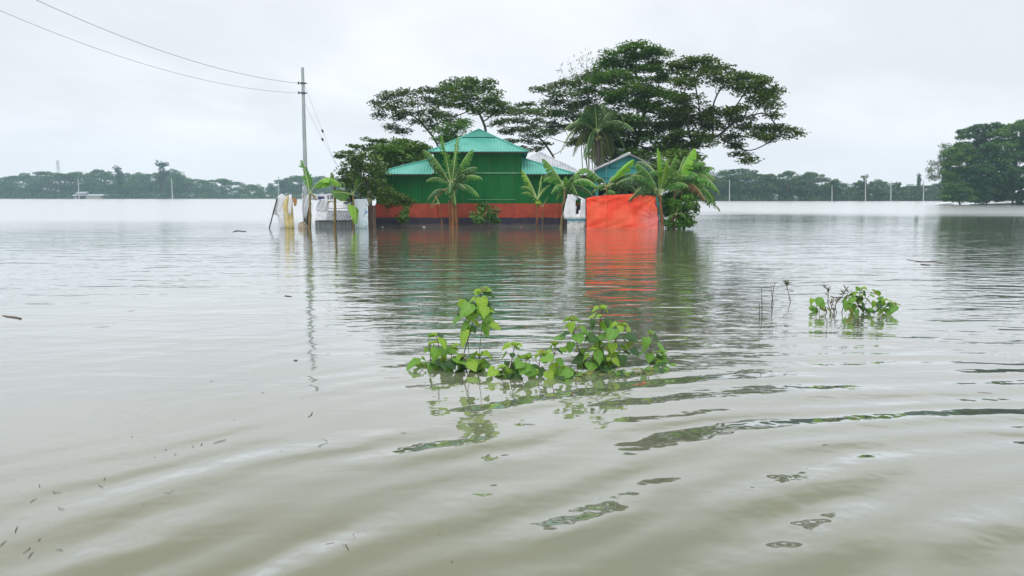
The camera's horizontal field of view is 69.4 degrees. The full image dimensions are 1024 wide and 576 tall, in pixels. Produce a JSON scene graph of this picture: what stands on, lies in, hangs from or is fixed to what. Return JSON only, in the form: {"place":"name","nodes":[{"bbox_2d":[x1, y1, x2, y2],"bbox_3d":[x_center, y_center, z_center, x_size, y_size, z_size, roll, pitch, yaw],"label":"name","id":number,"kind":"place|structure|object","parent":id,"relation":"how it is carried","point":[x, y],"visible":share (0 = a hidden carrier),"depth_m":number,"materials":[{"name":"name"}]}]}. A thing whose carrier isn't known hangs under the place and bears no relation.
{"place":"outdoors","nodes":[
{"label":"outdoors","id":0,"kind":"place"},
{"bbox_2d":[0,196,358,198],"bbox_3d":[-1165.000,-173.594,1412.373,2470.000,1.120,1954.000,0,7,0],"label":"bank","id":1,"kind":"structure","parent":0,"point":[142,198],"depth_m":444.24,"materials":[{"name":"plant"}]},
{"bbox_2d":[1,179,25,193],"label":"distant tree","id":2,"kind":"object","parent":1,"relation":"on","point":[10,183],"visible":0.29,"depth_m":480.62,"materials":[{"name":"green plant"}]},
{"bbox_2d":[21,171,69,193],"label":"distant tree","id":3,"kind":"object","parent":1,"relation":"on","point":[46,173],"visible":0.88,"depth_m":446.68,"materials":[{"name":"green plant"}]},
{"bbox_2d":[60,171,87,191],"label":"distant tree","id":4,"kind":"object","parent":1,"relation":"on","point":[74,174],"visible":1,"depth_m":446.98,"materials":[{"name":"green plant"}]},
{"bbox_2d":[89,169,111,193],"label":"distant tree","id":5,"kind":"object","parent":1,"relation":"on","point":[101,173],"visible":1,"depth_m":445.55,"materials":[{"name":"green plant"}]},
{"bbox_2d":[112,165,124,197],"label":"distant tree","id":6,"kind":"object","parent":1,"relation":"on","point":[118,177],"visible":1,"depth_m":446.58,"materials":[{"name":"green plant"}]},
{"bbox_2d":[121,172,141,186],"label":"distant tree","id":7,"kind":"object","parent":1,"relation":"on","point":[126,174],"visible":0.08,"depth_m":492.60,"materials":[{"name":"green plant"}]},
{"bbox_2d":[155,160,169,193],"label":"distant tree","id":8,"kind":"object","parent":1,"relation":"on","point":[161,174],"visible":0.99,"depth_m":445.59,"materials":[{"name":"green plant"}]},
{"bbox_2d":[162,169,187,192],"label":"distant tree","id":9,"kind":"object","parent":1,"relation":"on","point":[178,184],"visible":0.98,"depth_m":446.87,"materials":[{"name":"green plant"}]},
{"bbox_2d":[0,172,373,197],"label":"woodland","id":10,"kind":"object","parent":1,"relation":"on","point":[91,185],"visible":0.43,"depth_m":454.36,"materials":[{"name":"plant"}]},
{"bbox_2d":[0,189,375,198],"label":"shore scrub","id":11,"kind":"object","parent":1,"relation":"on","point":[114,195],"visible":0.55,"depth_m":443.87,"materials":[{"name":"plant"}]},
{"bbox_2d":[76,192,88,198],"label":"shack","id":12,"kind":"structure","parent":11,"relation":"on","point":[83,193],"depth_m":436.60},
{"bbox_2d":[211,178,230,195],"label":"distant tree","id":13,"kind":"object","parent":1,"relation":"on","point":[215,184],"visible":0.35,"depth_m":488.23,"materials":[{"name":"green plant"}]},
{"bbox_2d":[276,179,286,192],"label":"distant tree","id":14,"kind":"object","parent":1,"relation":"on","point":[281,185],"visible":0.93,"depth_m":447.42,"materials":[{"name":"green plant"}]},
{"bbox_2d":[284,176,303,195],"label":"distant tree","id":15,"kind":"object","parent":1,"relation":"on","point":[297,178],"visible":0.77,"depth_m":445.54,"materials":[{"name":"green plant"}]},
{"bbox_2d":[0,199,1023,575],"bbox_3d":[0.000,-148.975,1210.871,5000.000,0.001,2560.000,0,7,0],"label":"water","id":16,"kind":"structure","parent":0,"point":[152,351],"depth_m":5.96,"materials":[{"name":"liquid"}]},
{"bbox_2d":[72,194,105,198],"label":"shack","id":17,"kind":"structure","parent":16,"relation":"on","point":[94,196],"depth_m":436.75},
{"bbox_2d":[269,198,277,227],"bbox_3d":[-12.004,-3.727,37.174,0.523,1.564,0.150,0,7,0],"label":"leaning board","id":18,"kind":"object","parent":16,"relation":"in","point":[273,212],"visible":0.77,"depth_m":37.13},
{"bbox_2d":[272,194,286,227],"bbox_3d":[-11.680,-3.800,37.216,0.764,1.880,0.149,0,7,0],"label":"white plastic sheet","id":19,"kind":"object","parent":18,"relation":"on","point":[279,212],"visible":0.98,"depth_m":37.20,"materials":[{"name":"plastic"}]},
{"bbox_2d":[282,195,293,227],"bbox_3d":[-11.233,-3.741,37.127,0.586,1.823,0.122,0,7,0],"label":"cream sack sheet","id":20,"kind":"object","parent":16,"relation":"on","point":[289,221],"visible":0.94,"depth_m":37.13,"materials":[{"name":"fabric"}]},
{"bbox_2d":[288,194,291,214],"bbox_3d":[-11.085,-4.161,36.972,0.213,1.029,0.048,0,7,0],"label":"white strip","id":21,"kind":"object","parent":20,"relation":"attached to","point":[290,205],"visible":1,"depth_m":36.97,"materials":[{"name":"fabric"}]},
{"bbox_2d":[298,67,307,218],"bbox_3d":[-10.816,-6.992,38.632,0.474,8.783,0.240,0,7,0],"label":"utility pole","id":22,"kind":"object","parent":16,"relation":"in","point":[303,83],"visible":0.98,"depth_m":38.39,"materials":[{"name":"concrete"}]},
{"bbox_2d":[0,10,290,92],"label":"power line","id":23,"kind":"object","parent":22,"relation":"attached to","point":[135,61],"visible":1,"depth_m":29.36,"materials":[{"name":"metal"}]},
{"bbox_2d":[37,0,292,82],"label":"power line","id":24,"kind":"object","parent":22,"relation":"attached to","point":[154,48],"visible":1,"depth_m":29.69,"materials":[{"name":"metal"}]},
{"bbox_2d":[298,221,307,228],"bbox_3d":[-10.526,-3.131,37.203,0.629,0.431,0.649,7,10,44],"label":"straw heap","id":25,"kind":"object","parent":16,"relation":"on","point":[303,225],"visible":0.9,"depth_m":37.02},
{"bbox_2d":[302,193,303,220],"bbox_3d":[-10.789,-3.812,38.223,0.080,2.172,0.066,0,7,0],"label":"white peg","id":26,"kind":"object","parent":16,"relation":"in","point":[302,208],"visible":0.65,"depth_m":38.17,"materials":[{"name":"metal"}]},
{"bbox_2d":[304,207,308,224],"bbox_3d":[-10.758,-3.694,38.746,0.326,1.614,0.108,0,7,0],"label":"dark stump","id":27,"kind":"object","parent":16,"relation":"in","point":[306,221],"visible":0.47,"depth_m":38.72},
{"bbox_2d":[299,160,340,228],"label":"banana plant","id":28,"kind":"object","parent":16,"relation":"on","point":[307,178],"visible":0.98,"depth_m":36.81,"materials":[{"name":"green plant"}]},
{"bbox_2d":[317,173,345,227],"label":"banana plant","id":29,"kind":"object","parent":16,"relation":"on","point":[334,201],"visible":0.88,"depth_m":36.90,"materials":[{"name":"green plant"}]},
{"bbox_2d":[311,194,355,227],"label":"scrap shed","id":30,"kind":"structure","parent":16,"relation":"on","point":[324,217],"depth_m":38.52,"materials":[{"name":"metal"}]},
{"bbox_2d":[303,194,308,218],"bbox_3d":[-10.678,-4.242,38.372,0.463,1.337,0.112,0,7,0],"label":"white hanging sheet","id":31,"kind":"object","parent":30,"relation":"hanging from","point":[306,202],"visible":0.88,"depth_m":38.36,"materials":[{"name":"fabric"}]},
{"bbox_2d":[331,175,364,228],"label":"banana plant","id":32,"kind":"object","parent":16,"relation":"on","point":[341,195],"visible":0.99,"depth_m":36.50,"materials":[{"name":"green plant"}]},
{"bbox_2d":[333,136,388,197],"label":"slender tree","id":33,"kind":"object","parent":16,"relation":"on","point":[357,147],"visible":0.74,"depth_m":43.11,"materials":[{"name":"green plant"}]},
{"bbox_2d":[354,199,367,227],"bbox_3d":[-7.620,-3.664,37.135,0.747,1.610,0.060,0,7,0],"label":"blue marked sheet","id":34,"kind":"object","parent":16,"relation":"on","point":[361,206],"visible":0.81,"depth_m":37.12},
{"bbox_2d":[334,150,395,205],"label":"broadleaf tree","id":35,"kind":"object","parent":16,"relation":"on","point":[374,167],"visible":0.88,"depth_m":36.98,"materials":[{"name":"green plant"}]},
{"bbox_2d":[366,191,372,204],"bbox_3d":[-7.260,-4.613,37.719,0.314,0.762,0.330,0,7,0],"label":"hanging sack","id":36,"kind":"object","parent":35,"relation":"hanging from","point":[369,200],"visible":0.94,"depth_m":37.62,"materials":[{"name":"fabric"}]},
{"bbox_2d":[368,205,375,227],"bbox_3d":[-7.112,-3.356,37.460,0.457,1.653,0.066,0,7,0],"label":"plank fence","id":37,"kind":"object","parent":16,"relation":"in","point":[372,216],"visible":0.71,"depth_m":37.42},
{"bbox_2d":[375,186,416,226],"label":"shrub","id":38,"kind":"object","parent":16,"relation":"on","point":[401,197],"visible":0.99,"depth_m":36.60,"materials":[{"name":"green plant"}]},
{"bbox_2d":[368,136,432,168],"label":"broadleaf tree","id":39,"kind":"object","parent":16,"relation":"on","point":[395,150],"visible":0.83,"depth_m":42.15,"materials":[{"name":"green plant"}]},
{"bbox_2d":[395,201,412,227],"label":"shrub","id":40,"kind":"object","parent":16,"relation":"on","point":[404,217],"visible":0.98,"depth_m":37.08,"materials":[{"name":"green plant"}]},
{"bbox_2d":[367,85,450,145],"bbox_3d":[-6.821,-8.683,49.363,6.101,9.488,4.078,6,10,42],"label":"rain tree","id":41,"kind":"object","parent":16,"relation":"on","point":[403,113],"visible":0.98,"depth_m":48.82,"materials":[{"name":"green plant"}]},
{"bbox_2d":[431,195,442,227],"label":"banana plant","id":42,"kind":"object","parent":16,"relation":"on","point":[440,210],"visible":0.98,"depth_m":38.10,"materials":[{"name":"green plant"}]},
{"bbox_2d":[428,118,474,145],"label":"broadleaf tree","id":43,"kind":"object","parent":16,"relation":"on","point":[452,135],"visible":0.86,"depth_m":44.74,"materials":[{"name":"green plant"}]},
{"bbox_2d":[422,135,482,226],"bbox_3d":[-3.052,-5.296,38.233,3.146,5.118,1.286,0,7,0],"label":"banana plant","id":44,"kind":"object","parent":16,"relation":"on","point":[460,175],"visible":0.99,"depth_m":38.04,"materials":[{"name":"green plant"}]},
{"bbox_2d":[406,286,501,371],"bbox_3d":[-0.546,0.416,6.938,0.910,0.865,0.394,0,7,0],"label":"heart leaf plant","id":45,"kind":"object","parent":16,"relation":"on","point":[482,308],"visible":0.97,"depth_m":6.89,"materials":[{"name":"plant"}]},
{"bbox_2d":[429,75,518,131],"bbox_3d":[-2.811,-9.637,52.363,6.336,10.630,5.212,-2,7,-16],"label":"rain tree","id":46,"kind":"object","parent":16,"relation":"on","point":[466,86],"visible":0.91,"depth_m":51.54,"materials":[{"name":"green plant"}]},
{"bbox_2d":[375,128,593,225],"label":"green house","id":47,"kind":"structure","parent":16,"relation":"on","point":[498,163],"depth_m":39.68,"materials":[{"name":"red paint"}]},
{"bbox_2d":[468,201,501,227],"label":"shrub","id":48,"kind":"object","parent":16,"relation":"on","point":[492,217],"visible":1,"depth_m":37.56,"materials":[{"name":"green plant"}]},
{"bbox_2d":[487,341,572,378],"bbox_3d":[0.179,0.696,6.720,0.807,0.407,0.402,0,7,0],"label":"heart leaf plant","id":49,"kind":"object","parent":16,"relation":"on","point":[517,368],"visible":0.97,"depth_m":6.68,"materials":[{"name":"plant"}]},
{"bbox_2d":[495,101,575,157],"bbox_3d":[1.961,-8.993,54.275,6.783,8.962,5.253,0,7,0],"label":"rain tree","id":50,"kind":"object","parent":16,"relation":"on","point":[512,130],"visible":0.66,"depth_m":53.69,"materials":[{"name":"green plant"}]},
{"bbox_2d":[521,171,550,227],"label":"banana plant","id":51,"kind":"object","parent":16,"relation":"on","point":[532,193],"visible":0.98,"depth_m":37.93,"materials":[{"name":"green plant"}]},
{"bbox_2d":[540,197,547,227],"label":"banana plant","id":52,"kind":"object","parent":16,"relation":"on","point":[542,210],"visible":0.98,"depth_m":38.19,"materials":[{"name":"green plant"}]},
{"bbox_2d":[521,151,580,174],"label":"shed","id":53,"kind":"structure","parent":16,"relation":"on","point":[539,156],"depth_m":44.56,"materials":[{"name":"grey metal"}]},
{"bbox_2d":[505,68,602,146],"bbox_3d":[2.961,-9.278,49.070,6.980,10.740,4.945,0,7,0],"label":"rain tree","id":54,"kind":"object","parent":16,"relation":"on","point":[553,86],"visible":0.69,"depth_m":48.67,"materials":[{"name":"green plant"}]},
{"bbox_2d":[542,159,597,227],"bbox_3d":[2.857,-4.541,37.260,2.870,3.882,1.410,1,7,8],"label":"banana plant","id":55,"kind":"object","parent":16,"relation":"on","point":[571,186],"visible":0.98,"depth_m":37.12,"materials":[{"name":"green plant"}]},
{"bbox_2d":[563,197,585,228],"bbox_3d":[3.137,-3.513,36.941,1.153,2.093,0.445,0,7,0],"label":"post screen","id":56,"kind":"object","parent":16,"relation":"on","point":[577,212],"visible":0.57,"depth_m":37.08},
{"bbox_2d":[563,194,585,218],"bbox_3d":[3.095,-4.011,36.492,1.114,1.223,0.100,0,7,0],"label":"white sack sheet","id":57,"kind":"object","parent":56,"relation":"hanging from","point":[570,209],"visible":1,"depth_m":36.50,"materials":[{"name":"plastic"}]},
{"bbox_2d":[567,219,585,228],"bbox_3d":[3.201,-3.189,36.711,0.958,0.776,0.051,0,7,0],"label":"printed sack sheet","id":58,"kind":"object","parent":56,"relation":"attached to","point":[576,223],"visible":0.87,"depth_m":36.71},
{"bbox_2d":[555,49,597,173],"bbox_3d":[4.499,-9.684,48.005,3.306,11.419,1.782,-4,8,-27],"label":"tree","id":59,"kind":"object","parent":16,"relation":"on","point":[588,165],"visible":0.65,"depth_m":47.64,"materials":[{"name":"green plant"}]},
{"bbox_2d":[552,305,638,369],"bbox_3d":[0.787,0.522,7.029,0.744,0.709,0.399,-2,7,-16],"label":"heart leaf plant","id":60,"kind":"object","parent":16,"relation":"on","point":[599,358],"visible":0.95,"depth_m":6.98,"materials":[{"name":"plant"}]},
{"bbox_2d":[560,104,633,183],"bbox_3d":[4.991,-7.235,43.991,4.326,7.567,2.750,0,7,0],"label":"coconut palm","id":61,"kind":"object","parent":16,"relation":"on","point":[591,127],"visible":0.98,"depth_m":43.68,"materials":[{"name":"green plant"}]},
{"bbox_2d":[579,160,640,194],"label":"banana plant","id":62,"kind":"object","parent":16,"relation":"on","point":[618,176],"visible":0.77,"depth_m":38.09,"materials":[{"name":"green plant"}]},
{"bbox_2d":[586,130,639,165],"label":"broadleaf tree","id":63,"kind":"object","parent":16,"relation":"on","point":[612,154],"visible":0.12,"depth_m":45.72,"materials":[{"name":"green plant"}]},
{"bbox_2d":[556,362,676,382],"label":"leaf litter","id":64,"kind":"object","parent":16,"relation":"on","point":[647,370],"visible":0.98,"depth_m":6.82,"materials":[{"name":"plant"}]},
{"bbox_2d":[585,152,659,222],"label":"teal shed","id":65,"kind":"structure","parent":16,"relation":"on","point":[606,172],"depth_m":41.02,"materials":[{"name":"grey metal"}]},
{"bbox_2d":[586,192,659,228],"bbox_3d":[5.478,-3.540,36.364,3.661,2.288,0.226,0,7,0],"label":"tarpaulin","id":66,"kind":"object","parent":16,"relation":"on","point":[615,211],"visible":0.88,"depth_m":36.35,"materials":[{"name":"plastic"}]},
{"bbox_2d":[584,39,693,163],"bbox_3d":[7.972,-9.451,46.281,7.161,11.859,6.374,0,7,0],"label":"rain tree","id":67,"kind":"object","parent":16,"relation":"on","point":[611,63],"visible":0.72,"depth_m":45.40,"materials":[{"name":"green plant"}]},
{"bbox_2d":[615,148,689,228],"bbox_3d":[6.838,-4.661,36.201,3.265,4.365,1.995,4,8,32],"label":"banana plant","id":68,"kind":"object","parent":16,"relation":"on","point":[662,182],"visible":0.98,"depth_m":36.10,"materials":[{"name":"green plant"}]},
{"bbox_2d":[639,329,668,363],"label":"heart leaf plant","id":69,"kind":"object","parent":16,"relation":"on","point":[651,357],"visible":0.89,"depth_m":7.19,"materials":[{"name":"plant"}]},
{"bbox_2d":[657,192,689,228],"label":"shrub","id":70,"kind":"object","parent":16,"relation":"on","point":[667,224],"visible":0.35,"depth_m":37.38,"materials":[{"name":"green plant"}]},
{"bbox_2d":[667,200,685,228],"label":"banana plant","id":71,"kind":"object","parent":16,"relation":"on","point":[676,213],"visible":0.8,"depth_m":36.54,"materials":[{"name":"green plant"}]},
{"bbox_2d":[651,148,707,203],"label":"broadleaf tree","id":72,"kind":"object","parent":16,"relation":"on","point":[679,152],"visible":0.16,"depth_m":39.79,"materials":[{"name":"green plant"}]},
{"bbox_2d":[663,193,700,228],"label":"shrub","id":73,"kind":"object","parent":16,"relation":"on","point":[689,204],"visible":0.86,"depth_m":36.18,"materials":[{"name":"green plant"}]},
{"bbox_2d":[650,148,718,228],"bbox_3d":[8.412,-4.739,36.978,3.506,4.334,1.954,0,7,0],"label":"banana plant","id":74,"kind":"object","parent":16,"relation":"on","point":[695,181],"visible":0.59,"depth_m":36.34,"materials":[{"name":"green plant"}]},
{"bbox_2d":[656,169,719,215],"bbox_3d":[9.001,-4.398,37.768,3.640,3.461,1.929,0,7,0],"label":"banana plant","id":75,"kind":"object","parent":16,"relation":"on","point":[711,178],"visible":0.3,"depth_m":37.57,"materials":[{"name":"green plant"}]},
{"bbox_2d":[656,53,810,221],"bbox_3d":[13.049,-8.682,44.109,9.012,10.806,5.364,0,7,0],"label":"rain tree","id":76,"kind":"object","parent":16,"relation":"on","point":[755,85],"visible":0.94,"depth_m":43.51,"materials":[{"name":"green plant"}]},
{"bbox_2d":[781,278,793,301],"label":"twig plant","id":77,"kind":"object","parent":16,"relation":"on","point":[786,283],"visible":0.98,"depth_m":11.37,"materials":[{"name":"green plant"}]},
{"bbox_2d":[808,297,831,312],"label":"heart leaf plant","id":78,"kind":"object","parent":16,"relation":"on","point":[820,302],"visible":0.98,"depth_m":10.36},
{"bbox_2d":[823,285,851,312],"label":"twig plant","id":79,"kind":"object","parent":16,"relation":"on","point":[837,299],"visible":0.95,"depth_m":10.36,"materials":[{"name":"brown plant"}]},
{"bbox_2d":[841,286,900,314],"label":"heart leaf plant","id":80,"kind":"object","parent":16,"relation":"on","point":[850,306],"visible":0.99,"depth_m":10.24,"materials":[{"name":"plant"}]},
{"bbox_2d":[924,142,951,190],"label":"wispy tree","id":81,"kind":"object","parent":16,"relation":"on","point":[935,169],"visible":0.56,"depth_m":137.39,"materials":[{"name":"green plant"}]},
{"bbox_2d":[935,202,953,205],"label":"boat","id":82,"kind":"object","parent":16,"relation":"on","point":[946,203],"visible":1,"depth_m":123.14,"materials":[{"name":"metal"}]},
{"bbox_2d":[0,0,1023,195],"label":"sky","id":83,"kind":"structure","parent":0,"point":[876,85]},
{"bbox_2d":[683,196,1021,200],"bbox_3d":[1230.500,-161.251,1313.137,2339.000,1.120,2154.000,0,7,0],"label":"bank","id":84,"kind":"structure","parent":0,"point":[820,200],"depth_m":246.37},
{"bbox_2d":[717,168,757,197],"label":"distant tree","id":85,"kind":"object","parent":84,"relation":"on","point":[738,171],"visible":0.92,"depth_m":267.08,"materials":[{"name":"green plant"}]},
{"bbox_2d":[777,170,801,200],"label":"distant tree","id":86,"kind":"object","parent":84,"relation":"on","point":[786,173],"visible":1,"depth_m":243.78,"materials":[{"name":"green plant"}]},
{"bbox_2d":[789,173,804,189],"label":"distant tree","id":87,"kind":"object","parent":84,"relation":"on","point":[794,177],"visible":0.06,"depth_m":265.60,"materials":[{"name":"green plant"}]},
{"bbox_2d":[801,172,825,200],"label":"distant tree","id":88,"kind":"object","parent":84,"relation":"on","point":[809,175],"visible":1,"depth_m":243.96,"materials":[{"name":"green plant"}]},
{"bbox_2d":[811,177,830,192],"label":"distant tree","id":89,"kind":"object","parent":84,"relation":"on","point":[826,179],"visible":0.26,"depth_m":265.72,"materials":[{"name":"green plant"}]},
{"bbox_2d":[826,179,839,200],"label":"distant tree","id":90,"kind":"object","parent":84,"relation":"on","point":[833,183],"visible":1,"depth_m":244.93,"materials":[{"name":"green plant"}]},
{"bbox_2d":[705,173,989,199],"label":"woodland","id":91,"kind":"object","parent":84,"relation":"on","point":[737,186],"visible":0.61,"depth_m":249.73,"materials":[{"name":"plant"}]},
{"bbox_2d":[844,189,857,195],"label":"distant tree","id":92,"kind":"object","parent":84,"relation":"on","point":[854,192],"visible":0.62,"depth_m":249.37,"materials":[{"name":"green plant"}]},
{"bbox_2d":[698,191,1013,200],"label":"shore scrub","id":93,"kind":"object","parent":84,"relation":"on","point":[825,198],"visible":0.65,"depth_m":244.04,"materials":[{"name":"plant"}]},
{"bbox_2d":[852,180,863,198],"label":"distant tree","id":94,"kind":"object","parent":84,"relation":"on","point":[858,182],"visible":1,"depth_m":244.43,"materials":[{"name":"green plant"}]},
{"bbox_2d":[860,175,868,200],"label":"distant tree","id":95,"kind":"object","parent":84,"relation":"on","point":[863,186],"visible":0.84,"depth_m":245.17,"materials":[{"name":"green plant"}]},
{"bbox_2d":[858,188,870,199],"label":"distant tree","id":96,"kind":"object","parent":84,"relation":"on","point":[867,192],"visible":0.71,"depth_m":244.93,"materials":[{"name":"green plant"}]},
{"bbox_2d":[871,190,880,199],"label":"distant tree","id":97,"kind":"object","parent":84,"relation":"on","point":[875,191],"visible":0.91,"depth_m":245.95,"materials":[{"name":"green plant"}]},
{"bbox_2d":[867,179,887,200],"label":"distant tree","id":98,"kind":"object","parent":84,"relation":"on","point":[879,182],"visible":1,"depth_m":245.17,"materials":[{"name":"green plant"}]},
{"bbox_2d":[889,190,897,198],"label":"distant tree","id":99,"kind":"object","parent":84,"relation":"on","point":[895,193],"visible":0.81,"depth_m":247.37,"materials":[{"name":"green plant"}]},
{"bbox_2d":[895,182,901,195],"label":"distant tree","id":100,"kind":"object","parent":84,"relation":"on","point":[898,188],"visible":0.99,"depth_m":245.03,"materials":[{"name":"green plant"}]},
{"bbox_2d":[906,190,915,198],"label":"distant tree","id":101,"kind":"object","parent":84,"relation":"on","point":[909,195],"visible":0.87,"depth_m":246.13,"materials":[{"name":"green plant"}]},
{"bbox_2d":[915,174,921,196],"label":"distant tree","id":102,"kind":"object","parent":84,"relation":"on","point":[918,182],"visible":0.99,"depth_m":244.83,"materials":[{"name":"green plant"}]},
{"bbox_2d":[915,190,926,200],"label":"distant tree","id":103,"kind":"object","parent":84,"relation":"on","point":[920,193],"visible":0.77,"depth_m":245.41,"materials":[{"name":"green plant"}]},
{"bbox_2d":[970,203,1013,204],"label":"grove bank","id":104,"kind":"structure","parent":0,"point":[994,204],"depth_m":135.70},
{"bbox_2d":[938,141,983,204],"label":"grove tree","id":105,"kind":"object","parent":104,"relation":"on","point":[957,154],"visible":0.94,"depth_m":134.06,"materials":[{"name":"green plant"}]},
{"bbox_2d":[954,121,1005,150],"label":"grove tree","id":106,"kind":"object","parent":104,"relation":"on","point":[968,133],"visible":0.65,"depth_m":137.34,"materials":[{"name":"green plant"}]},
{"bbox_2d":[964,142,1011,204],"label":"grove tree","id":107,"kind":"object","parent":104,"relation":"on","point":[985,166],"visible":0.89,"depth_m":132.94,"materials":[{"name":"green plant"}]},
{"bbox_2d":[986,119,1023,203],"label":"grove tree","id":108,"kind":"object","parent":104,"relation":"on","point":[1014,141],"visible":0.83,"depth_m":133.77,"materials":[{"name":"green plant"}]},
{"bbox_2d":[992,164,1023,204],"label":"grove tree","id":109,"kind":"object","parent":104,"relation":"on","point":[1014,173],"visible":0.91,"depth_m":133.08,"materials":[{"name":"green plant"}]}
]}

